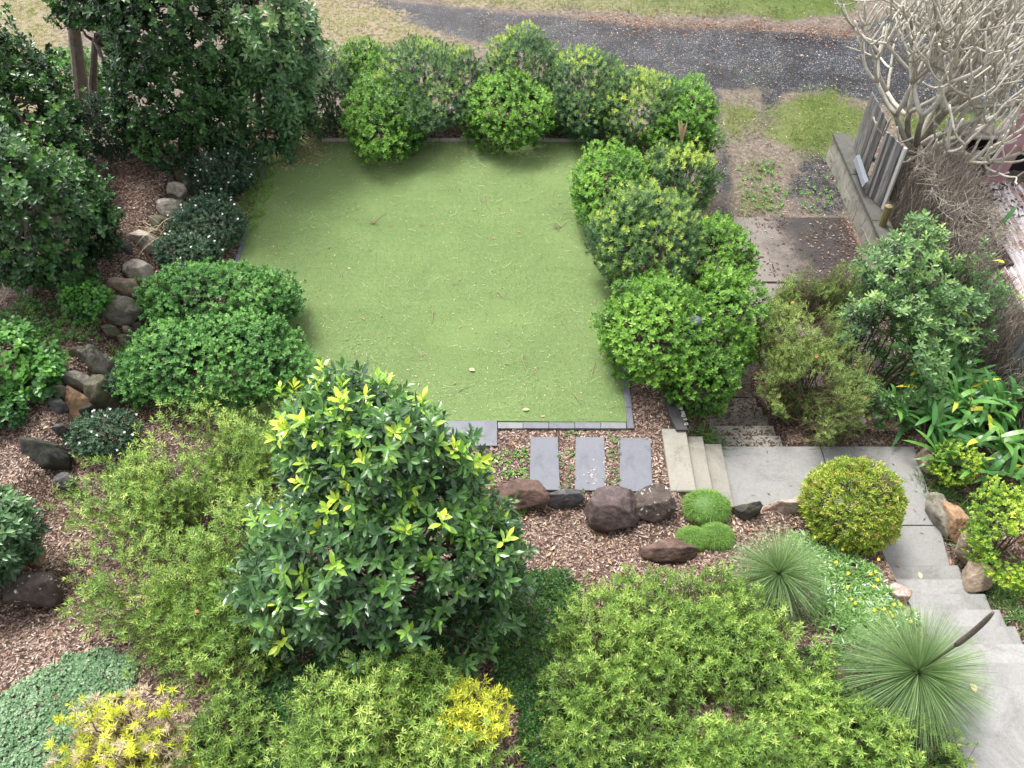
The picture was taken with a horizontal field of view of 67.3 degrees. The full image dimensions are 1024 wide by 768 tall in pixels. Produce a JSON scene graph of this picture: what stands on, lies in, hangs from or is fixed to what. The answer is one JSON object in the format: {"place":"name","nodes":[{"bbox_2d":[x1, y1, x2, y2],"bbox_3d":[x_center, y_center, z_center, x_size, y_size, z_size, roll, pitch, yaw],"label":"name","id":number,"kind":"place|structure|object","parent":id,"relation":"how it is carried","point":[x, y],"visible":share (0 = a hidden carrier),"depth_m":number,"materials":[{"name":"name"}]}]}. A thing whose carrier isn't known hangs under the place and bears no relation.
{"place":"outdoors","nodes":[
{"label":"outdoors","id":0,"kind":"place"},
{"bbox_2d":[1,0,468,112],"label":"lane grass","id":1,"kind":"structure","parent":0,"point":[325,10],"depth_m":20.36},
{"bbox_2d":[190,138,626,422],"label":"lawn","id":2,"kind":"structure","parent":0,"point":[553,179],"depth_m":12.95,"materials":[{"name":"plant"}]},
{"bbox_2d":[205,142,620,418],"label":"lawn litter","id":3,"kind":"object","parent":2,"relation":"on","point":[448,280],"visible":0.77,"depth_m":12.57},
{"bbox_2d":[0,0,1023,767],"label":"ground","id":4,"kind":"structure","parent":0,"point":[452,18],"depth_m":13.92,"materials":[{"name":"gravel"}]},
{"bbox_2d":[0,389,29,429],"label":"herb plant","id":5,"kind":"object","parent":4,"relation":"on","point":[13,413],"visible":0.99,"depth_m":10.29,"materials":[{"name":"green plant"}]},
{"bbox_2d":[0,481,51,589],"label":"edge shrub","id":6,"kind":"object","parent":4,"relation":"on","point":[21,528],"visible":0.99,"depth_m":8.72,"materials":[{"name":"green plant"}]},
{"bbox_2d":[2,572,64,607],"bbox_3d":[-5.580,2.407,8.973,0.637,0.562,0.362,0,52,0],"label":"rock","id":7,"kind":"object","parent":4,"relation":"on","point":[43,589],"visible":0.96,"depth_m":8.82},
{"bbox_2d":[0,315,70,403],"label":"herb plant","id":8,"kind":"object","parent":4,"relation":"on","point":[28,351],"visible":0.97,"depth_m":10.56,"materials":[{"name":"green plant"}]},
{"bbox_2d":[19,437,72,469],"bbox_3d":[-6.272,0.987,10.398,0.551,0.904,0.438,0,52,0],"label":"rock","id":9,"kind":"object","parent":4,"relation":"on","point":[46,454],"visible":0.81,"depth_m":10.16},
{"bbox_2d":[0,295,101,345],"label":"weed cover","id":10,"kind":"object","parent":4,"relation":"on","point":[57,331],"visible":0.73,"depth_m":11.61,"materials":[{"name":"green plant"}]},
{"bbox_2d":[0,2,108,189],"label":"garden tree","id":11,"kind":"object","parent":4,"relation":"on","point":[52,121],"visible":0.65,"depth_m":12.39,"materials":[{"name":"green plant"}]},
{"bbox_2d":[0,116,125,298],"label":"garden tree","id":12,"kind":"object","parent":4,"relation":"on","point":[29,196],"visible":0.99,"depth_m":10.82,"materials":[{"name":"green plant"}]},
{"bbox_2d":[0,646,138,767],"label":"silver cover","id":13,"kind":"object","parent":4,"relation":"on","point":[19,692],"visible":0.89,"depth_m":7.98,"materials":[{"name":"green plant"}]},
{"bbox_2d":[33,44,106,104],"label":"meadow bush","id":14,"kind":"object","parent":4,"relation":"on","point":[60,63],"visible":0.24,"depth_m":15.30,"materials":[{"name":"green plant"}]},
{"bbox_2d":[61,370,88,392],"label":"rock","id":15,"kind":"object","parent":4,"relation":"on","point":[74,379],"visible":0.76,"depth_m":10.92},
{"bbox_2d":[64,386,96,418],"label":"rock","id":16,"kind":"object","parent":4,"relation":"on","point":[75,401],"visible":0.46,"depth_m":10.80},
{"bbox_2d":[56,276,115,322],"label":"herb plant","id":17,"kind":"object","parent":4,"relation":"on","point":[84,306],"visible":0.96,"depth_m":11.44,"materials":[{"name":"green plant"}]},
{"bbox_2d":[76,344,110,374],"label":"rock","id":18,"kind":"object","parent":4,"relation":"on","point":[92,358],"visible":0.7,"depth_m":11.31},
{"bbox_2d":[83,374,120,408],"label":"rock","id":19,"kind":"object","parent":4,"relation":"on","point":[95,393],"visible":0.65,"depth_m":10.96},
{"bbox_2d":[61,407,147,461],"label":"flowering shrub","id":20,"kind":"object","parent":4,"relation":"on","point":[121,429],"visible":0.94,"depth_m":10.47,"materials":[{"name":"green plant"}]},
{"bbox_2d":[68,90,148,163],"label":"undergrowth shrub","id":21,"kind":"object","parent":4,"relation":"on","point":[99,148],"visible":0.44,"depth_m":13.66,"materials":[{"name":"green plant"}]},
{"bbox_2d":[40,682,200,767],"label":"yellow shrub","id":22,"kind":"object","parent":4,"relation":"on","point":[121,749],"visible":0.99,"depth_m":7.31,"materials":[{"name":"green plant"}]},
{"bbox_2d":[101,295,140,326],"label":"rock","id":23,"kind":"object","parent":4,"relation":"on","point":[121,311],"visible":0.68,"depth_m":11.88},
{"bbox_2d":[107,277,140,299],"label":"rock","id":24,"kind":"object","parent":4,"relation":"on","point":[117,285],"visible":0.67,"depth_m":12.19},
{"bbox_2d":[122,258,154,288],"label":"rock","id":25,"kind":"object","parent":4,"relation":"on","point":[135,268],"visible":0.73,"depth_m":12.44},
{"bbox_2d":[129,229,160,254],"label":"rock","id":26,"kind":"object","parent":4,"relation":"on","point":[136,236],"visible":0.69,"depth_m":12.88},
{"bbox_2d":[42,0,248,176],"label":"garden tree","id":27,"kind":"object","parent":4,"relation":"on","point":[116,38],"visible":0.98,"depth_m":12.72,"materials":[{"name":"green plant"}]},
{"bbox_2d":[41,385,315,709],"bbox_3d":[-3.928,1.576,9.135,3.491,2.028,4.396,0,52,0],"label":"bottlebrush shrub","id":28,"kind":"object","parent":4,"relation":"on","point":[212,618],"visible":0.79,"depth_m":8.67,"materials":[{"name":"green plant"}]},
{"bbox_2d":[150,188,252,280],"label":"flowering shrub","id":29,"kind":"object","parent":4,"relation":"on","point":[215,247],"visible":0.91,"depth_m":12.88,"materials":[{"name":"green plant"}]},
{"bbox_2d":[108,305,321,414],"bbox_3d":[-4.272,-0.302,11.066,3.106,1.303,1.788,0,52,0],"label":"clipped shrub","id":30,"kind":"object","parent":4,"relation":"on","point":[136,360],"visible":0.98,"depth_m":10.78,"materials":[{"name":"green plant"}]},
{"bbox_2d":[126,256,307,356],"bbox_3d":[-4.510,-1.225,11.744,2.818,1.336,1.795,0,52,0],"label":"clipped shrub","id":31,"kind":"object","parent":4,"relation":"on","point":[194,272],"visible":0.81,"depth_m":11.55,"materials":[{"name":"green plant"}]},
{"bbox_2d":[183,141,263,201],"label":"flowering shrub","id":32,"kind":"object","parent":4,"relation":"on","point":[202,170],"visible":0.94,"depth_m":13.87,"materials":[{"name":"green plant"}]},
{"bbox_2d":[168,679,292,767],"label":"bottlebrush shrub","id":33,"kind":"object","parent":4,"relation":"on","point":[226,743],"visible":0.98,"depth_m":7.38,"materials":[{"name":"green plant"}]},
{"bbox_2d":[173,0,332,165],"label":"whorled tree","id":34,"kind":"object","parent":4,"relation":"on","point":[288,88],"visible":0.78,"depth_m":13.52,"materials":[{"name":"green plant"}]},
{"bbox_2d":[227,153,278,244],"bbox_3d":[-4.848,-3.475,14.177,0.939,0.225,2.842,0,52,0],"label":"weed cover","id":35,"kind":"object","parent":4,"relation":"on","point":[250,198],"visible":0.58,"depth_m":14.17,"materials":[{"name":"green plant"}]},
{"bbox_2d":[185,653,358,767],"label":"dark cover","id":36,"kind":"object","parent":4,"relation":"on","point":[276,684],"visible":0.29,"depth_m":7.96,"materials":[{"name":"green plant"}]},
{"bbox_2d":[301,38,363,140],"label":"hedge shrub","id":37,"kind":"object","parent":4,"relation":"on","point":[338,88],"visible":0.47,"depth_m":15.14,"materials":[{"name":"green plant"}]},
{"bbox_2d":[336,34,393,111],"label":"hedge shrub","id":38,"kind":"object","parent":4,"relation":"on","point":[370,56],"visible":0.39,"depth_m":15.69,"materials":[{"name":"green plant"}]},
{"bbox_2d":[208,357,539,708],"bbox_3d":[-1.335,1.654,7.691,3.180,3.441,2.806,19,54,14],"label":"glossy tree","id":39,"kind":"object","parent":4,"relation":"on","point":[399,464],"visible":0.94,"depth_m":7.13,"materials":[{"name":"green plant"}]},
{"bbox_2d":[337,69,439,165],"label":"hedge shrub","id":40,"kind":"object","parent":4,"relation":"on","point":[355,123],"visible":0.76,"depth_m":14.49,"materials":[{"name":"green plant"}]},
{"bbox_2d":[259,643,526,767],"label":"bottlebrush shrub","id":41,"kind":"object","parent":4,"relation":"on","point":[363,733],"visible":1,"depth_m":6.95,"materials":[{"name":"green plant"}]},
{"bbox_2d":[367,32,488,141],"bbox_3d":[-1.661,-5.934,15.260,2.525,1.736,3.398,0,52,0],"label":"hedge shrub","id":42,"kind":"object","parent":4,"relation":"on","point":[451,62],"visible":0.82,"depth_m":14.82,"materials":[{"name":"green plant"}]},
{"bbox_2d":[444,421,496,446],"bbox_3d":[-0.589,0.715,10.929,0.763,0.064,0.431,0,52,0],"label":"paver","id":43,"kind":"object","parent":4,"relation":"on","point":[490,432],"visible":0.5,"depth_m":10.95,"materials":[{"name":"stone"}]},
{"bbox_2d":[454,67,558,155],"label":"hedge shrub","id":44,"kind":"object","parent":4,"relation":"on","point":[493,135],"visible":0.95,"depth_m":14.63,"materials":[{"name":"green plant"}]},
{"bbox_2d":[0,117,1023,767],"bbox_3d":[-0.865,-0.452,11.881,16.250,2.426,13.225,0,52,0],"label":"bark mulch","id":45,"kind":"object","parent":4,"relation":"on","point":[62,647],"visible":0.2,"depth_m":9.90,"materials":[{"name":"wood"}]},
{"bbox_2d":[0,122,1023,767],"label":"fallen leaves","id":46,"kind":"object","parent":4,"relation":"on","point":[240,532],"depth_m":9.73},
{"bbox_2d":[471,19,567,118],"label":"hedge shrub","id":47,"kind":"object","parent":4,"relation":"on","point":[533,42],"visible":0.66,"depth_m":15.29,"materials":[{"name":"green plant"}]},
{"bbox_2d":[494,479,550,511],"bbox_3d":[0.132,1.494,10.185,0.754,0.482,0.411,0,52,0],"label":"rock","id":48,"kind":"object","parent":4,"relation":"on","point":[532,493],"visible":0.81,"depth_m":10.03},
{"bbox_2d":[530,437,559,490],"bbox_3d":[0.442,1.104,10.622,0.411,0.060,0.866,0,52,0],"label":"stepping stone","id":49,"kind":"object","parent":4,"relation":"on","point":[544,464],"visible":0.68,"depth_m":10.60,"materials":[{"name":"stone"}]},
{"bbox_2d":[547,488,584,509],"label":"rock","id":50,"kind":"object","parent":4,"relation":"on","point":[563,498],"visible":0.83,"depth_m":10.10,"materials":[{"name":"stone"}]},
{"bbox_2d":[539,88,596,137],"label":"hedge shrub","id":51,"kind":"object","parent":4,"relation":"on","point":[559,128],"visible":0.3,"depth_m":14.98,"materials":[{"name":"green plant"}]},
{"bbox_2d":[487,566,652,767],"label":"jasmine cover","id":52,"kind":"object","parent":4,"relation":"on","point":[508,665],"visible":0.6,"depth_m":8.22,"materials":[{"name":"green plant"}]},
{"bbox_2d":[543,41,632,145],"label":"hedge shrub","id":53,"kind":"object","parent":4,"relation":"on","point":[583,63],"visible":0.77,"depth_m":14.74,"materials":[{"name":"green plant"}]},
{"bbox_2d":[575,437,605,490],"bbox_3d":[1.072,1.107,10.620,0.459,0.060,0.874,0,52,0],"label":"stepping stone","id":54,"kind":"object","parent":4,"relation":"on","point":[588,450],"visible":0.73,"depth_m":10.59,"materials":[{"name":"stone"}]},
{"bbox_2d":[566,138,657,242],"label":"hedge shrub","id":55,"kind":"object","parent":4,"relation":"on","point":[598,168],"visible":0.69,"depth_m":13.15,"materials":[{"name":"green plant"}]},
{"bbox_2d":[584,485,639,532],"bbox_3d":[1.324,1.669,10.021,0.790,0.672,0.578,0,52,0],"label":"rock","id":56,"kind":"object","parent":4,"relation":"on","point":[609,508],"visible":0.97,"depth_m":9.80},
{"bbox_2d":[619,438,651,491],"bbox_3d":[1.698,1.118,10.610,0.446,0.060,0.901,3,52,3],"label":"stepping stone","id":57,"kind":"object","parent":4,"relation":"on","point":[635,466],"visible":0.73,"depth_m":10.59,"materials":[{"name":"stone"}]},
{"bbox_2d":[589,63,687,152],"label":"hedge shrub","id":58,"kind":"object","parent":4,"relation":"on","point":[615,124],"visible":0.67,"depth_m":14.42,"materials":[{"name":"green plant"}]},
{"bbox_2d":[583,172,707,302],"bbox_3d":[2.160,-2.370,12.301,2.058,1.785,2.270,0,52,0],"label":"hedge shrub","id":59,"kind":"object","parent":4,"relation":"on","point":[684,246],"visible":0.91,"depth_m":11.96,"materials":[{"name":"green plant"}]},
{"bbox_2d":[634,483,676,522],"bbox_3d":[1.850,1.601,10.126,0.604,0.559,0.462,0,52,0],"label":"rock","id":60,"kind":"object","parent":4,"relation":"on","point":[656,502],"visible":0.97,"depth_m":9.96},
{"bbox_2d":[589,266,722,394],"bbox_3d":[2.045,-0.809,11.290,1.866,1.538,2.117,0,52,0],"label":"hedge shrub","id":61,"kind":"object","parent":4,"relation":"on","point":[617,336],"visible":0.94,"depth_m":10.90,"materials":[{"name":"green plant"}]},
{"bbox_2d":[639,538,697,562],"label":"rock","id":62,"kind":"object","parent":4,"relation":"on","point":[673,550],"visible":1,"depth_m":9.56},
{"bbox_2d":[662,389,687,433],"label":"curved wall","id":63,"kind":"structure","parent":4,"relation":"on","point":[676,420],"depth_m":11.03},
{"bbox_2d":[628,136,726,257],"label":"hedge shrub","id":64,"kind":"object","parent":4,"relation":"on","point":[661,166],"visible":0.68,"depth_m":13.21,"materials":[{"name":"green plant"}]},
{"bbox_2d":[627,108,731,209],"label":"hedge shrub","id":65,"kind":"object","parent":4,"relation":"on","point":[676,116],"visible":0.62,"depth_m":14.26,"materials":[{"name":"green plant"}]},
{"bbox_2d":[647,70,720,189],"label":"hedge shrub","id":66,"kind":"object","parent":4,"relation":"on","point":[695,104],"visible":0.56,"depth_m":14.53,"materials":[{"name":"green plant"}]},
{"bbox_2d":[527,558,842,767],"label":"bottlebrush shrub","id":67,"kind":"object","parent":4,"relation":"on","point":[635,647],"visible":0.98,"depth_m":7.91,"materials":[{"name":"green plant"}]},
{"bbox_2d":[674,525,707,552],"bbox_3d":[2.322,1.987,9.830,0.515,0.275,0.438,0,52,0],"label":"grass mound","id":68,"kind":"object","parent":4,"relation":"on","point":[692,535],"depth_m":9.74,"materials":[{"name":"green plant"}]},
{"bbox_2d":[661,429,733,507],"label":"garden steps","id":69,"kind":"structure","parent":4,"relation":"on","point":[694,462],"depth_m":10.73,"materials":[{"name":"concrete"}]},
{"bbox_2d":[659,338,744,419],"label":"hedge shrub","id":70,"kind":"object","parent":4,"relation":"on","point":[726,379],"visible":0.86,"depth_m":10.83,"materials":[{"name":"green plant"}]},
{"bbox_2d":[680,488,731,525],"bbox_3d":[2.547,1.601,10.069,0.727,0.307,0.592,0,52,0],"label":"grass mound","id":71,"kind":"object","parent":4,"relation":"on","point":[704,505],"depth_m":9.97,"materials":[{"name":"green plant"}]},
{"bbox_2d":[700,521,737,551],"bbox_3d":[2.619,1.940,9.820,0.546,0.287,0.477,0,52,0],"label":"grass mound","id":72,"kind":"object","parent":4,"relation":"on","point":[720,535],"depth_m":9.72,"materials":[{"name":"green plant"}]},
{"bbox_2d":[679,210,762,324],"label":"hedge shrub","id":73,"kind":"object","parent":4,"relation":"on","point":[718,231],"visible":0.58,"depth_m":12.45,"materials":[{"name":"green plant"}]},
{"bbox_2d":[680,255,777,383],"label":"hedge shrub","id":74,"kind":"object","parent":4,"relation":"on","point":[746,337],"visible":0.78,"depth_m":11.44,"materials":[{"name":"green plant"}]},
{"bbox_2d":[701,398,782,446],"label":"driveway steps","id":75,"kind":"structure","parent":4,"relation":"on","point":[747,421],"depth_m":11.92,"materials":[{"name":"concrete"}]},
{"bbox_2d":[707,396,780,446],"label":"step litter","id":76,"kind":"object","parent":75,"relation":"on","point":[749,434],"visible":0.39,"depth_m":11.90,"materials":[{"name":"brown plant"}]},
{"bbox_2d":[465,6,1023,246],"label":"lane litter","id":77,"kind":"object","parent":4,"relation":"on","point":[734,79],"visible":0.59,"depth_m":19.43,"materials":[{"name":"brown plant"}]},
{"bbox_2d":[731,501,762,520],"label":"rock","id":78,"kind":"object","parent":4,"relation":"on","point":[748,511],"visible":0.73,"depth_m":9.99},
{"bbox_2d":[721,520,834,629],"bbox_3d":[3.013,2.166,8.744,1.285,1.253,1.293,0,52,0],"label":"grass tree","id":79,"kind":"object","parent":4,"relation":"on","point":[778,571],"visible":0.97,"depth_m":8.62,"materials":[{"name":"green plant"}]},
{"bbox_2d":[761,499,807,514],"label":"rock","id":80,"kind":"object","parent":4,"relation":"on","point":[786,506],"visible":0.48,"depth_m":10.08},
{"bbox_2d":[651,667,981,767],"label":"bottlebrush shrub","id":81,"kind":"object","parent":4,"relation":"on","point":[820,720],"visible":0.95,"depth_m":7.38,"materials":[{"name":"green plant"}]},
{"bbox_2d":[748,240,885,449],"bbox_3d":[4.489,-0.290,11.663,1.948,2.566,3.016,0,52,0],"label":"needle shrub","id":82,"kind":"object","parent":4,"relation":"on","point":[786,367],"visible":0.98,"depth_m":11.28,"materials":[{"name":"green plant"}]},
{"bbox_2d":[644,64,1002,236],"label":"driveway grass","id":83,"kind":"structure","parent":4,"relation":"on","point":[802,125],"depth_m":17.75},
{"bbox_2d":[780,530,922,651],"bbox_3d":[4.004,2.400,9.158,1.408,0.685,1.771,0,52,0],"label":"daisy patch","id":84,"kind":"object","parent":4,"relation":"on","point":[845,600],"visible":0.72,"depth_m":9.04,"materials":[{"name":"green plant"}]},
{"bbox_2d":[796,454,908,557],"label":"ball shrub","id":85,"kind":"object","parent":4,"relation":"on","point":[886,492],"visible":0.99,"depth_m":9.57,"materials":[{"name":"green plant"}]},
{"bbox_2d":[745,642,968,767],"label":"jasmine cover","id":86,"kind":"object","parent":4,"relation":"on","point":[847,694],"visible":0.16,"depth_m":8.05,"materials":[{"name":"green plant"}]},
{"bbox_2d":[825,133,913,294],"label":"retaining wall","id":87,"kind":"structure","parent":4,"relation":"on","point":[865,210],"depth_m":15.57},
{"bbox_2d":[853,91,886,174],"bbox_3d":[7.076,-4.953,15.219,0.251,1.468,1.271,0,52,0],"label":"paling screen","id":88,"kind":"object","parent":87,"relation":"on","point":[867,141],"visible":0.82,"depth_m":15.17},
{"bbox_2d":[865,131,907,209],"bbox_3d":[7.055,-4.013,14.514,0.171,1.401,0.610,-15,53,-11],"label":"paling screen","id":89,"kind":"object","parent":87,"relation":"on","point":[887,165],"visible":0.99,"depth_m":14.47,"materials":[{"name":"grey wood"}]},
{"bbox_2d":[828,596,1003,762],"bbox_3d":[4.030,2.620,7.317,1.594,2.221,1.571,0,52,0],"label":"grass tree","id":90,"kind":"object","parent":4,"relation":"on","point":[926,674],"visible":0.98,"depth_m":7.49,"materials":[{"name":"green plant"}]},
{"bbox_2d":[821,208,1018,430],"bbox_3d":[5.860,-0.923,11.694,3.106,2.997,2.428,-33,59,-23],"label":"shrub","id":91,"kind":"object","parent":4,"relation":"on","point":[921,326],"visible":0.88,"depth_m":11.14,"materials":[{"name":"green plant"}]},
{"bbox_2d":[834,0,1023,200],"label":"bare tree","id":92,"kind":"object","parent":4,"relation":"on","point":[986,48],"visible":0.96,"depth_m":13.49,"materials":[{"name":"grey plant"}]},
{"bbox_2d":[925,492,948,538],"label":"rock","id":93,"kind":"object","parent":4,"relation":"on","point":[936,513],"visible":0.88,"depth_m":10.47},
{"bbox_2d":[860,299,1023,492],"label":"strappy clump","id":94,"kind":"object","parent":4,"relation":"on","point":[967,395],"visible":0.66,"depth_m":10.98,"materials":[{"name":"green plant"}]},
{"bbox_2d":[923,438,984,490],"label":"golden shrub","id":95,"kind":"object","parent":4,"relation":"on","point":[946,478],"visible":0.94,"depth_m":10.51,"materials":[{"name":"green plant"}]},
{"bbox_2d":[942,501,969,543],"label":"rock","id":96,"kind":"object","parent":4,"relation":"on","point":[958,517],"visible":0.81,"depth_m":10.26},
{"bbox_2d":[889,130,1023,444],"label":"brushwood fence","id":97,"kind":"object","parent":4,"relation":"on","point":[935,186],"visible":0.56,"depth_m":12.88,"materials":[{"name":"wood"}]},
{"bbox_2d":[889,565,1023,767],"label":"concrete stairs","id":98,"kind":"structure","parent":4,"relation":"on","point":[1002,745],"depth_m":8.46,"materials":[{"name":"concrete"}]},
{"bbox_2d":[950,125,1001,183],"bbox_3d":[9.169,-4.437,15.585,0.718,1.530,0.450,0,52,0],"label":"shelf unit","id":99,"kind":"object","parent":4,"relation":"on","point":[985,139],"visible":0.12,"depth_m":15.30,"materials":[{"name":"brown wood"}]},
{"bbox_2d":[961,559,994,592],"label":"rock","id":100,"kind":"object","parent":4,"relation":"on","point":[974,578],"visible":0.94,"depth_m":9.51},
{"bbox_2d":[959,474,1023,600],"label":"golden shrub","id":101,"kind":"object","parent":4,"relation":"on","point":[1014,578],"visible":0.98,"depth_m":9.42,"materials":[{"name":"green plant"}]},
{"bbox_2d":[964,182,1023,308],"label":"lean to","id":102,"kind":"object","parent":4,"relation":"on","point":[1019,257],"visible":0.41,"depth_m":13.27,"materials":[{"name":"metal"}]},
{"bbox_2d":[968,381,1023,492],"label":"strappy clump","id":103,"kind":"object","parent":4,"relation":"on","point":[1014,438],"visible":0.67,"depth_m":10.67,"materials":[{"name":"green plant"}]},
{"bbox_2d":[980,103,1023,184],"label":"pink shed","id":104,"kind":"structure","parent":4,"relation":"on","point":[1019,143],"depth_m":15.71,"materials":[{"name":"metal"}]},
{"bbox_2d":[982,332,1023,469],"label":"paling fence","id":105,"kind":"object","parent":4,"relation":"on","point":[1018,350],"visible":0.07,"depth_m":11.21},
{"bbox_2d":[433,0,856,20],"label":"lane grass","id":106,"kind":"structure","parent":0,"point":[569,2],"depth_m":21.31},
{"bbox_2d":[731,217,906,388],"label":"driveway","id":107,"kind":"structure","parent":0,"point":[795,228],"depth_m":15.04,"materials":[{"name":"concrete"}]},
{"bbox_2d":[751,217,910,382],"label":"slab litter","id":108,"kind":"object","parent":107,"relation":"on","point":[855,245],"visible":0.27,"depth_m":15.05,"materials":[{"name":"brown plant"}]},
{"bbox_2d":[722,447,948,564],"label":"path","id":109,"kind":"structure","parent":0,"point":[777,472],"depth_m":10.99,"materials":[{"name":"concrete"}]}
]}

